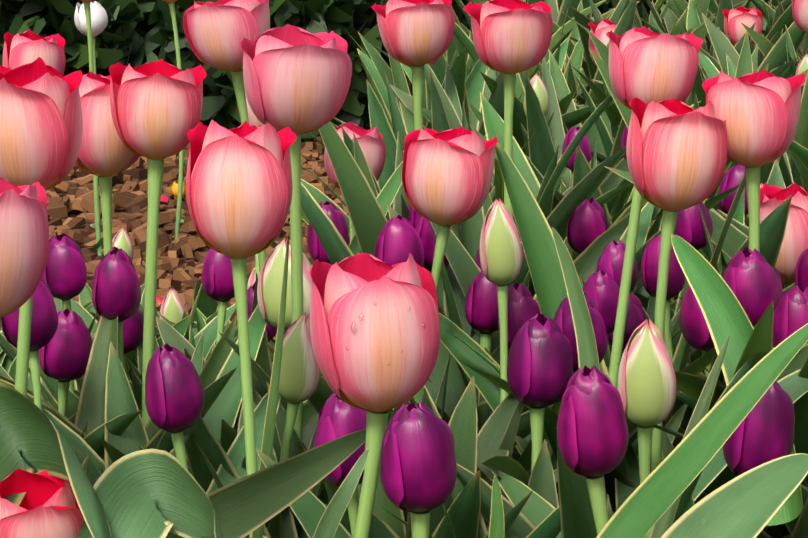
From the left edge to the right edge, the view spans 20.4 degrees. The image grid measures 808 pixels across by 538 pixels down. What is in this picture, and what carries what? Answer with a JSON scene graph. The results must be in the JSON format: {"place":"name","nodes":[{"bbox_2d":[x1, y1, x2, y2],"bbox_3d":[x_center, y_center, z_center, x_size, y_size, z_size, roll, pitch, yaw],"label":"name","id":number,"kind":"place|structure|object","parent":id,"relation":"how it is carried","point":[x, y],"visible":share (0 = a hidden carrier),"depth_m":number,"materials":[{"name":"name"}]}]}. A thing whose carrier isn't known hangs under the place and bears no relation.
{"place":"outdoors","nodes":[
{"label":"outdoors","id":0,"kind":"place"},
{"bbox_2d":[0,178,48,330],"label":"pink tulip","id":1,"kind":"object","parent":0,"point":[24,241],"visible":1,"depth_m":1.31,"materials":[{"name":"plant"}]},
{"bbox_2d":[0,57,82,396],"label":"pink tulip","id":2,"kind":"object","parent":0,"point":[41,127],"visible":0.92,"depth_m":1.45,"materials":[{"name":"plant"}]},
{"bbox_2d":[3,30,93,310],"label":"pink tulip","id":3,"kind":"object","parent":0,"point":[27,47],"visible":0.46,"depth_m":2.71,"materials":[{"name":"plant"}]},
{"bbox_2d":[13,59,206,425],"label":"pink tulip","id":4,"kind":"object","parent":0,"point":[159,112],"visible":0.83,"depth_m":1.78,"materials":[{"name":"plant"}]},
{"bbox_2d":[0,71,237,380],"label":"pink tulip","id":5,"kind":"object","parent":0,"point":[106,154],"visible":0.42,"depth_m":1.82,"materials":[{"name":"plant"}]},
{"bbox_2d":[0,273,325,537],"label":"tulip foliage","id":6,"kind":"object","parent":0,"point":[91,407],"visible":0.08,"depth_m":1.80,"materials":[{"name":"plant"}]},
{"bbox_2d":[49,155,333,301],"bbox_3d":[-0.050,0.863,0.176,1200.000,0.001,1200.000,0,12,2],"label":"ground","id":7,"kind":"structure","parent":0,"point":[73,214],"depth_m":4.99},
{"bbox_2d":[81,0,103,257],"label":"pink tulip","id":8,"kind":"object","parent":7,"relation":"on","point":[99,244],"visible":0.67,"depth_m":4.36,"materials":[{"name":"green plant"}]},
{"bbox_2d":[74,1,118,192],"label":"white tulip","id":9,"kind":"object","parent":7,"relation":"on","point":[99,19],"visible":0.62,"depth_m":5.00,"materials":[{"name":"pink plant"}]},
{"bbox_2d":[46,122,348,326],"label":"mulch chips","id":10,"kind":"object","parent":7,"relation":"on","point":[131,199],"visible":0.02,"depth_m":4.68,"materials":[{"name":"brown wood"}]},
{"bbox_2d":[163,0,184,240],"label":"pink tulip","id":11,"kind":"object","parent":10,"relation":"on","point":[179,218],"visible":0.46,"depth_m":4.48,"materials":[{"name":"green plant"}]},
{"bbox_2d":[0,0,688,141],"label":"hedge","id":12,"kind":"object","parent":7,"relation":"on","point":[135,33],"visible":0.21,"depth_m":5.78,"materials":[{"name":"green plant"}]},
{"bbox_2d":[385,0,807,106],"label":"bed foliage","id":13,"kind":"object","parent":7,"relation":"on","point":[776,57],"visible":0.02,"depth_m":4.33,"materials":[{"name":"green plant"}]},
{"bbox_2d":[459,0,769,103],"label":"bed foliage","id":14,"kind":"object","parent":7,"relation":"on","point":[722,45],"visible":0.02,"depth_m":4.16,"materials":[{"name":"green plant"}]},
{"bbox_2d":[444,0,804,104],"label":"bed foliage","id":15,"kind":"object","parent":7,"relation":"on","point":[717,21],"visible":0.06,"depth_m":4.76,"materials":[{"name":"green plant"}]},
{"bbox_2d":[535,0,807,124],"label":"bed foliage","id":16,"kind":"object","parent":7,"relation":"on","point":[614,114],"visible":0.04,"depth_m":4.67,"materials":[{"name":"green plant"}]},
{"bbox_2d":[722,6,761,45],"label":"pink tulip","id":17,"kind":"object","parent":7,"relation":"on","point":[735,18],"visible":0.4,"depth_m":4.32,"materials":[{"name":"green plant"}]},
{"bbox_2d":[156,0,273,368],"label":"pink tulip","id":18,"kind":"object","parent":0,"point":[217,32],"visible":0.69,"depth_m":1.99,"materials":[{"name":"plant"}]},
{"bbox_2d":[100,24,351,527],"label":"pink tulip","id":19,"kind":"object","parent":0,"point":[297,80],"visible":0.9,"depth_m":1.62,"materials":[{"name":"plant"}]},
{"bbox_2d":[1,300,492,487],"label":"tulip foliage","id":20,"kind":"object","parent":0,"point":[484,411],"visible":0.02,"depth_m":2.19,"materials":[{"name":"plant"}]},
{"bbox_2d":[165,429,365,537],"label":"leaf","id":21,"kind":"object","parent":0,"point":[243,507],"visible":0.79,"depth_m":1.28,"materials":[{"name":"green plant"}]},
{"bbox_2d":[252,234,288,537],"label":"leaf","id":22,"kind":"object","parent":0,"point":[268,434],"visible":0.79,"depth_m":1.50,"materials":[{"name":"green plant"}]},
{"bbox_2d":[257,238,311,537],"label":"tulip bud","id":23,"kind":"object","parent":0,"point":[269,286],"visible":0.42,"depth_m":1.75,"materials":[{"name":"plant"}]},
{"bbox_2d":[42,280,552,537],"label":"tulip foliage","id":24,"kind":"object","parent":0,"point":[281,524],"visible":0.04,"depth_m":1.73,"materials":[{"name":"plant"}]},
{"bbox_2d":[278,312,321,461],"bbox_3d":[-0.094,0.286,1.700,0.102,0.521,0.302,0,12,2],"label":"tulip bud","id":25,"kind":"object","parent":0,"point":[300,375],"visible":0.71,"depth_m":1.64,"materials":[{"name":"plant"}]},
{"bbox_2d":[139,120,516,537],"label":"pink tulip","id":26,"kind":"object","parent":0,"point":[239,186],"visible":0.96,"depth_m":1.48,"materials":[{"name":"plant"}]},
{"bbox_2d":[324,122,385,240],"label":"pink tulip","id":27,"kind":"object","parent":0,"point":[372,145],"visible":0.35,"depth_m":2.76,"materials":[{"name":"plant"}]},
{"bbox_2d":[349,161,402,254],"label":"leaf","id":28,"kind":"object","parent":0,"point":[387,194],"visible":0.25,"depth_m":2.39,"materials":[{"name":"green plant"}]},
{"bbox_2d":[218,126,561,484],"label":"pink tulip","id":29,"kind":"object","parent":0,"point":[447,175],"visible":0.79,"depth_m":1.79,"materials":[{"name":"plant"}]},
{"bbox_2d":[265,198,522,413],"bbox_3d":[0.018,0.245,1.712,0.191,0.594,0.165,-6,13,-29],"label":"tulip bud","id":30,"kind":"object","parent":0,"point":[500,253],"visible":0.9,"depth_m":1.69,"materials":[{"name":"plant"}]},
{"bbox_2d":[301,0,612,251],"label":"pink tulip","id":31,"kind":"object","parent":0,"point":[417,35],"visible":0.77,"depth_m":2.31,"materials":[{"name":"plant"}]},
{"bbox_2d":[396,0,551,316],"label":"pink tulip","id":32,"kind":"object","parent":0,"point":[511,38],"visible":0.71,"depth_m":2.13,"materials":[{"name":"plant"}]},
{"bbox_2d":[492,97,726,512],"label":"pink tulip","id":33,"kind":"object","parent":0,"point":[676,152],"visible":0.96,"depth_m":1.71,"materials":[{"name":"plant"}]},
{"bbox_2d":[434,26,807,423],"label":"pink tulip","id":34,"kind":"object","parent":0,"point":[646,65],"visible":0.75,"depth_m":1.77,"materials":[{"name":"plant"}]},
{"bbox_2d":[617,319,790,537],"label":"tulip bud","id":35,"kind":"object","parent":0,"point":[646,384],"visible":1,"depth_m":1.42,"materials":[{"name":"plant"}]},
{"bbox_2d":[661,453,807,537],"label":"leaf","id":36,"kind":"object","parent":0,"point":[749,503],"visible":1,"depth_m":1.01,"materials":[{"name":"green plant"}]},
{"bbox_2d":[702,69,807,453],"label":"pink tulip","id":37,"kind":"object","parent":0,"point":[759,112],"visible":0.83,"depth_m":1.71,"materials":[{"name":"plant"}]},
{"bbox_2d":[760,183,807,288],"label":"pink tulip","id":38,"kind":"object","parent":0,"point":[794,245],"visible":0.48,"depth_m":2.10,"materials":[{"name":"plant"}]},
{"label":"bed soil","id":39,"kind":"structure","parent":0,"visible":0},
{"bbox_2d":[0,468,83,537],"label":"pink tulip","id":40,"kind":"object","parent":39,"relation":"on","point":[48,507],"visible":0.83,"depth_m":1.13,"materials":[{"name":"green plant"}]},
{"bbox_2d":[0,382,110,537],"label":"leaf","id":41,"kind":"object","parent":40,"relation":"attached to","point":[32,439],"visible":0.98,"depth_m":1.17,"materials":[{"name":"green plant"}]},
{"bbox_2d":[76,449,223,537],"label":"leaf","id":42,"kind":"object","parent":40,"relation":"attached to","point":[151,493],"visible":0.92,"depth_m":1.15,"materials":[{"name":"green plant"}]},
{"bbox_2d":[27,308,92,416],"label":"purple tulip","id":43,"kind":"object","parent":39,"relation":"on","point":[64,353],"visible":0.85,"depth_m":1.82,"materials":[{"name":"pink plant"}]},
{"bbox_2d":[40,233,86,400],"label":"purple tulip","id":44,"kind":"object","parent":39,"relation":"on","point":[65,276],"visible":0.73,"depth_m":2.04,"materials":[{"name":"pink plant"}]},
{"bbox_2d":[1,277,236,448],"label":"purple tulip","id":45,"kind":"object","parent":39,"relation":"on","point":[44,322],"visible":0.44,"depth_m":1.71,"materials":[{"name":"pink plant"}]},
{"bbox_2d":[92,246,203,374],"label":"purple tulip","id":46,"kind":"object","parent":39,"relation":"on","point":[116,290],"visible":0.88,"depth_m":1.82,"materials":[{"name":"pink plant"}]},
{"bbox_2d":[74,248,234,397],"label":"purple tulip","id":47,"kind":"object","parent":39,"relation":"on","point":[217,280],"visible":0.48,"depth_m":2.20,"materials":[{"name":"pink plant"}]},
{"bbox_2d":[0,314,322,473],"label":"tulip foliage","id":48,"kind":"object","parent":39,"relation":"on","point":[214,364],"visible":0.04,"depth_m":1.78,"materials":[{"name":"green plant"}]},
{"bbox_2d":[145,343,204,469],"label":"purple tulip","id":49,"kind":"object","parent":39,"relation":"on","point":[174,396],"visible":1,"depth_m":1.54,"materials":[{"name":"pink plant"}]},
{"bbox_2d":[0,53,648,357],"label":"tulip foliage","id":50,"kind":"object","parent":39,"relation":"on","point":[399,79],"visible":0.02,"depth_m":3.14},
{"bbox_2d":[307,201,348,263],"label":"purple tulip","id":51,"kind":"object","parent":39,"relation":"on","point":[335,215],"visible":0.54,"depth_m":2.13,"materials":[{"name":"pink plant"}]},
{"bbox_2d":[313,393,366,537],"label":"purple tulip","id":52,"kind":"object","parent":39,"relation":"on","point":[338,417],"visible":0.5,"depth_m":1.39,"materials":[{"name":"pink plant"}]},
{"bbox_2d":[220,341,527,452],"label":"tulip foliage","id":53,"kind":"object","parent":39,"relation":"on","point":[455,389],"depth_m":1.99,"materials":[{"name":"plant"}]},
{"bbox_2d":[310,253,439,537],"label":"pink tulip","id":54,"kind":"object","parent":39,"relation":"on","point":[375,330],"visible":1,"depth_m":1.23,"materials":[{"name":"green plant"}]},
{"bbox_2d":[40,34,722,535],"bbox_3d":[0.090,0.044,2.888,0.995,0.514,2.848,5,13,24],"label":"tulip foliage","id":55,"kind":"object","parent":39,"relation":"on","point":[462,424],"visible":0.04,"depth_m":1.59,"materials":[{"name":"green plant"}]},
{"bbox_2d":[132,168,631,537],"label":"tulip foliage","id":56,"kind":"object","parent":39,"relation":"on","point":[380,528],"visible":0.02,"depth_m":1.45,"materials":[{"name":"plant"}]},
{"bbox_2d":[40,54,735,537],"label":"tulip foliage","id":57,"kind":"object","parent":39,"relation":"on","point":[641,238],"visible":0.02,"depth_m":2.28,"materials":[{"name":"plant"}]},
{"bbox_2d":[186,305,266,475],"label":"leaf","id":58,"kind":"object","parent":57,"relation":"on","point":[225,406],"visible":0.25,"depth_m":1.74,"materials":[{"name":"green plant"}]},
{"bbox_2d":[477,394,518,532],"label":"leaf","id":59,"kind":"object","parent":57,"relation":"on","point":[490,434],"visible":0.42,"depth_m":1.67,"materials":[{"name":"green plant"}]},
{"bbox_2d":[202,101,587,537],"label":"tulip foliage","id":60,"kind":"object","parent":39,"relation":"on","point":[535,509],"visible":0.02,"depth_m":1.55,"materials":[{"name":"plant"}]},
{"bbox_2d":[83,0,708,459],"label":"tulip foliage","id":61,"kind":"object","parent":39,"relation":"on","point":[119,424],"visible":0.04,"depth_m":1.74,"materials":[{"name":"plant"}]},
{"bbox_2d":[374,214,423,266],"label":"purple tulip","id":62,"kind":"object","parent":39,"relation":"on","point":[398,239],"visible":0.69,"depth_m":2.09,"materials":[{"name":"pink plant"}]},
{"bbox_2d":[0,93,807,534],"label":"tulip foliage","id":63,"kind":"object","parent":39,"relation":"on","point":[208,331],"visible":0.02,"depth_m":2.39,"materials":[{"name":"plant"}]},
{"bbox_2d":[8,48,807,537],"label":"tulip foliage","id":64,"kind":"object","parent":39,"relation":"on","point":[522,526],"visible":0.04,"depth_m":1.53,"materials":[{"name":"plant"}]},
{"bbox_2d":[380,402,456,537],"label":"purple tulip","id":65,"kind":"object","parent":39,"relation":"on","point":[418,469],"visible":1,"depth_m":1.20,"materials":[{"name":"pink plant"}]},
{"bbox_2d":[313,449,368,537],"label":"leaf","id":66,"kind":"object","parent":65,"relation":"attached to","point":[330,519],"visible":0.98,"depth_m":1.20,"materials":[{"name":"green plant"}]},
{"bbox_2d":[358,32,487,130],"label":"tulip foliage","id":67,"kind":"object","parent":39,"relation":"on","point":[474,82],"visible":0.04,"depth_m":3.38,"materials":[{"name":"plant"}]},
{"bbox_2d":[68,58,796,469],"bbox_3d":[0.057,0.034,2.813,1.090,0.564,2.963,7,14,31],"label":"tulip foliage","id":68,"kind":"object","parent":39,"relation":"on","point":[120,398],"visible":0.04,"depth_m":1.73,"materials":[{"name":"plant"}]},
{"bbox_2d":[81,30,807,537],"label":"tulip foliage","id":69,"kind":"object","parent":39,"relation":"on","point":[735,238],"visible":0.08,"depth_m":2.22,"materials":[{"name":"plant"}]},
{"bbox_2d":[82,86,807,537],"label":"tulip foliage","id":70,"kind":"object","parent":39,"relation":"on","point":[794,384],"visible":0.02,"depth_m":2.38,"materials":[{"name":"plant"}]},
{"bbox_2d":[275,100,639,510],"bbox_3d":[0.135,0.033,2.806,1.465,0.569,2.672,0,12,2],"label":"tulip foliage","id":71,"kind":"object","parent":39,"relation":"on","point":[628,466],"depth_m":1.72,"materials":[{"name":"plant"}]},
{"bbox_2d":[125,0,791,501],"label":"tulip foliage","id":72,"kind":"object","parent":39,"relation":"on","point":[773,226],"visible":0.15,"depth_m":2.28,"materials":[{"name":"plant"}]},
{"bbox_2d":[267,30,673,526],"bbox_3d":[0.304,0.045,2.773,1.574,0.559,2.947,0,12,2],"label":"tulip foliage","id":73,"kind":"object","parent":39,"relation":"on","point":[510,437],"visible":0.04,"depth_m":1.70,"materials":[{"name":"plant"}]},
{"bbox_2d":[185,79,757,537],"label":"tulip foliage","id":74,"kind":"object","parent":39,"relation":"on","point":[577,517],"visible":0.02,"depth_m":1.34,"materials":[{"name":"plant"}]},
{"bbox_2d":[144,102,803,449],"bbox_3d":[-0.036,0.160,2.433,1.387,0.471,2.380,0,12,2],"label":"tulip foliage","id":75,"kind":"object","parent":39,"relation":"on","point":[571,119],"depth_m":3.25,"materials":[{"name":"green plant"}]},
{"bbox_2d":[268,22,687,484],"bbox_3d":[0.178,0.041,2.702,1.522,0.596,2.879,0,12,2],"label":"tulip foliage","id":76,"kind":"object","parent":39,"relation":"on","point":[494,127],"visible":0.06,"depth_m":2.72,"materials":[{"name":"plant"}]},
{"bbox_2d":[465,271,497,353],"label":"purple tulip","id":77,"kind":"object","parent":39,"relation":"on","point":[481,308],"visible":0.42,"depth_m":2.05,"materials":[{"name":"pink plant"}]},
{"bbox_2d":[319,50,655,361],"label":"tulip foliage","id":78,"kind":"object","parent":39,"relation":"on","point":[369,220],"depth_m":2.25,"materials":[{"name":"plant"}]},
{"bbox_2d":[182,181,794,537],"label":"tulip foliage","id":79,"kind":"object","parent":39,"relation":"on","point":[549,526],"visible":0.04,"depth_m":1.46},
{"bbox_2d":[552,227,599,370],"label":"leaf","id":80,"kind":"object","parent":79,"relation":"attached to","point":[587,351],"visible":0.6,"depth_m":1.57,"materials":[{"name":"green plant"}]},
{"bbox_2d":[205,300,773,512],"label":"tulip foliage","id":81,"kind":"object","parent":39,"relation":"on","point":[760,342],"visible":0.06,"depth_m":1.65,"materials":[{"name":"plant"}]},
{"bbox_2d":[596,323,807,537],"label":"leaf","id":82,"kind":"object","parent":81,"relation":"attached to","point":[655,494],"visible":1,"depth_m":1.09,"materials":[{"name":"green plant"}]},
{"bbox_2d":[672,234,802,525],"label":"leaf","id":83,"kind":"object","parent":81,"relation":"attached to","point":[724,312],"visible":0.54,"depth_m":1.59,"materials":[{"name":"green plant"}]},
{"bbox_2d":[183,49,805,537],"bbox_3d":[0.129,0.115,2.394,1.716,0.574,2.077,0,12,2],"label":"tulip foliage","id":84,"kind":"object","parent":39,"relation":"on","point":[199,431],"visible":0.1,"depth_m":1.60,"materials":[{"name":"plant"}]},
{"bbox_2d":[206,126,794,493],"bbox_3d":[0.206,0.177,2.187,0.930,0.536,1.848,0,12,2],"label":"tulip foliage","id":85,"kind":"object","parent":39,"relation":"on","point":[235,453],"visible":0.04,"depth_m":2.11,"materials":[{"name":"plant"}]},
{"bbox_2d":[223,51,807,537],"bbox_3d":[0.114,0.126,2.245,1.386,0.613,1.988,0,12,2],"label":"tulip foliage","id":86,"kind":"object","parent":39,"relation":"on","point":[462,354],"visible":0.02,"depth_m":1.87,"materials":[{"name":"plant"}]},
{"bbox_2d":[498,282,540,349],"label":"purple tulip","id":87,"kind":"object","parent":39,"relation":"on","point":[523,306],"visible":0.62,"depth_m":1.92,"materials":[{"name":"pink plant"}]},
{"bbox_2d":[320,54,720,462],"bbox_3d":[0.171,0.048,2.727,1.414,0.572,2.172,0,12,2],"label":"tulip foliage","id":88,"kind":"object","parent":39,"relation":"on","point":[378,118],"visible":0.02,"depth_m":2.98,"materials":[{"name":"plant"}]},
{"bbox_2d":[333,60,737,311],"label":"tulip foliage","id":89,"kind":"object","parent":39,"relation":"on","point":[611,181],"visible":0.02,"depth_m":2.94,"materials":[{"name":"plant"}]},
{"bbox_2d":[271,183,807,537],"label":"tulip foliage","id":90,"kind":"object","parent":39,"relation":"on","point":[334,245],"visible":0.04,"depth_m":1.80,"materials":[{"name":"green plant"}]},
{"bbox_2d":[507,313,572,471],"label":"purple tulip","id":91,"kind":"object","parent":39,"relation":"on","point":[540,367],"visible":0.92,"depth_m":1.61,"materials":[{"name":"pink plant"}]},
{"bbox_2d":[511,293,607,460],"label":"purple tulip","id":92,"kind":"object","parent":39,"relation":"on","point":[563,319],"visible":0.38,"depth_m":1.66,"materials":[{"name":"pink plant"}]},
{"bbox_2d":[358,171,773,537],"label":"tulip foliage","id":93,"kind":"object","parent":39,"relation":"on","point":[463,511],"visible":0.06,"depth_m":1.53,"materials":[{"name":"plant"}]},
{"bbox_2d":[372,31,774,507],"bbox_3d":[0.106,0.040,2.753,1.328,0.578,2.771,0,12,2],"label":"tulip foliage","id":94,"kind":"object","parent":39,"relation":"on","point":[542,483],"visible":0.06,"depth_m":2.06,"materials":[{"name":"green plant"}]},
{"bbox_2d":[359,55,807,448],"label":"tulip foliage","id":95,"kind":"object","parent":39,"relation":"on","point":[799,151],"visible":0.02,"depth_m":2.41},
{"bbox_2d":[567,197,607,253],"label":"purple tulip","id":96,"kind":"object","parent":39,"relation":"on","point":[587,225],"visible":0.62,"depth_m":2.36,"materials":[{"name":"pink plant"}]},
{"bbox_2d":[434,67,748,429],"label":"tulip foliage","id":97,"kind":"object","parent":39,"relation":"on","point":[454,299],"visible":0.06,"depth_m":2.16,"materials":[{"name":"plant"}]},
{"bbox_2d":[557,365,628,535],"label":"purple tulip","id":98,"kind":"object","parent":39,"relation":"on","point":[592,434],"visible":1,"depth_m":1.20,"materials":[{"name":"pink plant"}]},
{"bbox_2d":[650,335,729,537],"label":"leaf","id":99,"kind":"object","parent":98,"relation":"attached to","point":[662,525],"visible":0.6,"depth_m":1.29,"materials":[{"name":"green plant"}]},
{"bbox_2d":[466,47,726,261],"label":"tulip foliage","id":100,"kind":"object","parent":39,"relation":"on","point":[624,111],"depth_m":2.51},
{"bbox_2d":[401,63,807,473],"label":"tulip foliage","id":101,"kind":"object","parent":39,"relation":"on","point":[582,169],"visible":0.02,"depth_m":2.76,"materials":[{"name":"plant"}]},
{"bbox_2d":[430,25,797,353],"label":"tulip foliage","id":102,"kind":"object","parent":39,"relation":"on","point":[542,145],"depth_m":2.84,"materials":[{"name":"plant"}]},
{"bbox_2d":[583,270,682,431],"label":"purple tulip","id":103,"kind":"object","parent":39,"relation":"on","point":[601,289],"visible":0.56,"depth_m":1.92,"materials":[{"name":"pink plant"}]},
{"bbox_2d":[596,239,680,335],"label":"purple tulip","id":104,"kind":"object","parent":39,"relation":"on","point":[611,260],"visible":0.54,"depth_m":2.12,"materials":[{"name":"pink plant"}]},
{"bbox_2d":[641,234,685,360],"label":"purple tulip","id":105,"kind":"object","parent":39,"relation":"on","point":[649,270],"visible":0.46,"depth_m":2.05,"materials":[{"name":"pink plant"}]},
{"bbox_2d":[631,202,712,355],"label":"purple tulip","id":106,"kind":"object","parent":39,"relation":"on","point":[689,229],"visible":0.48,"depth_m":2.07,"materials":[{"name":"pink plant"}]},
{"bbox_2d":[680,285,714,376],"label":"purple tulip","id":107,"kind":"object","parent":39,"relation":"on","point":[695,330],"visible":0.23,"depth_m":1.73,"materials":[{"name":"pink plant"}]},
{"bbox_2d":[607,380,794,520],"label":"purple tulip","id":108,"kind":"object","parent":39,"relation":"on","point":[763,432],"visible":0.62,"depth_m":1.22,"materials":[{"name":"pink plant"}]},
{"bbox_2d":[718,164,748,215],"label":"purple tulip","id":109,"kind":"object","parent":39,"relation":"on","point":[733,176],"visible":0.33,"depth_m":2.57,"materials":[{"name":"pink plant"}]},
{"bbox_2d":[723,247,779,325],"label":"purple tulip","id":110,"kind":"object","parent":39,"relation":"on","point":[750,276],"visible":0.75,"depth_m":1.73,"materials":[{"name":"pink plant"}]},
{"bbox_2d":[773,285,807,354],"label":"purple tulip","id":111,"kind":"object","parent":39,"relation":"on","point":[791,314],"visible":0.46,"depth_m":1.71,"materials":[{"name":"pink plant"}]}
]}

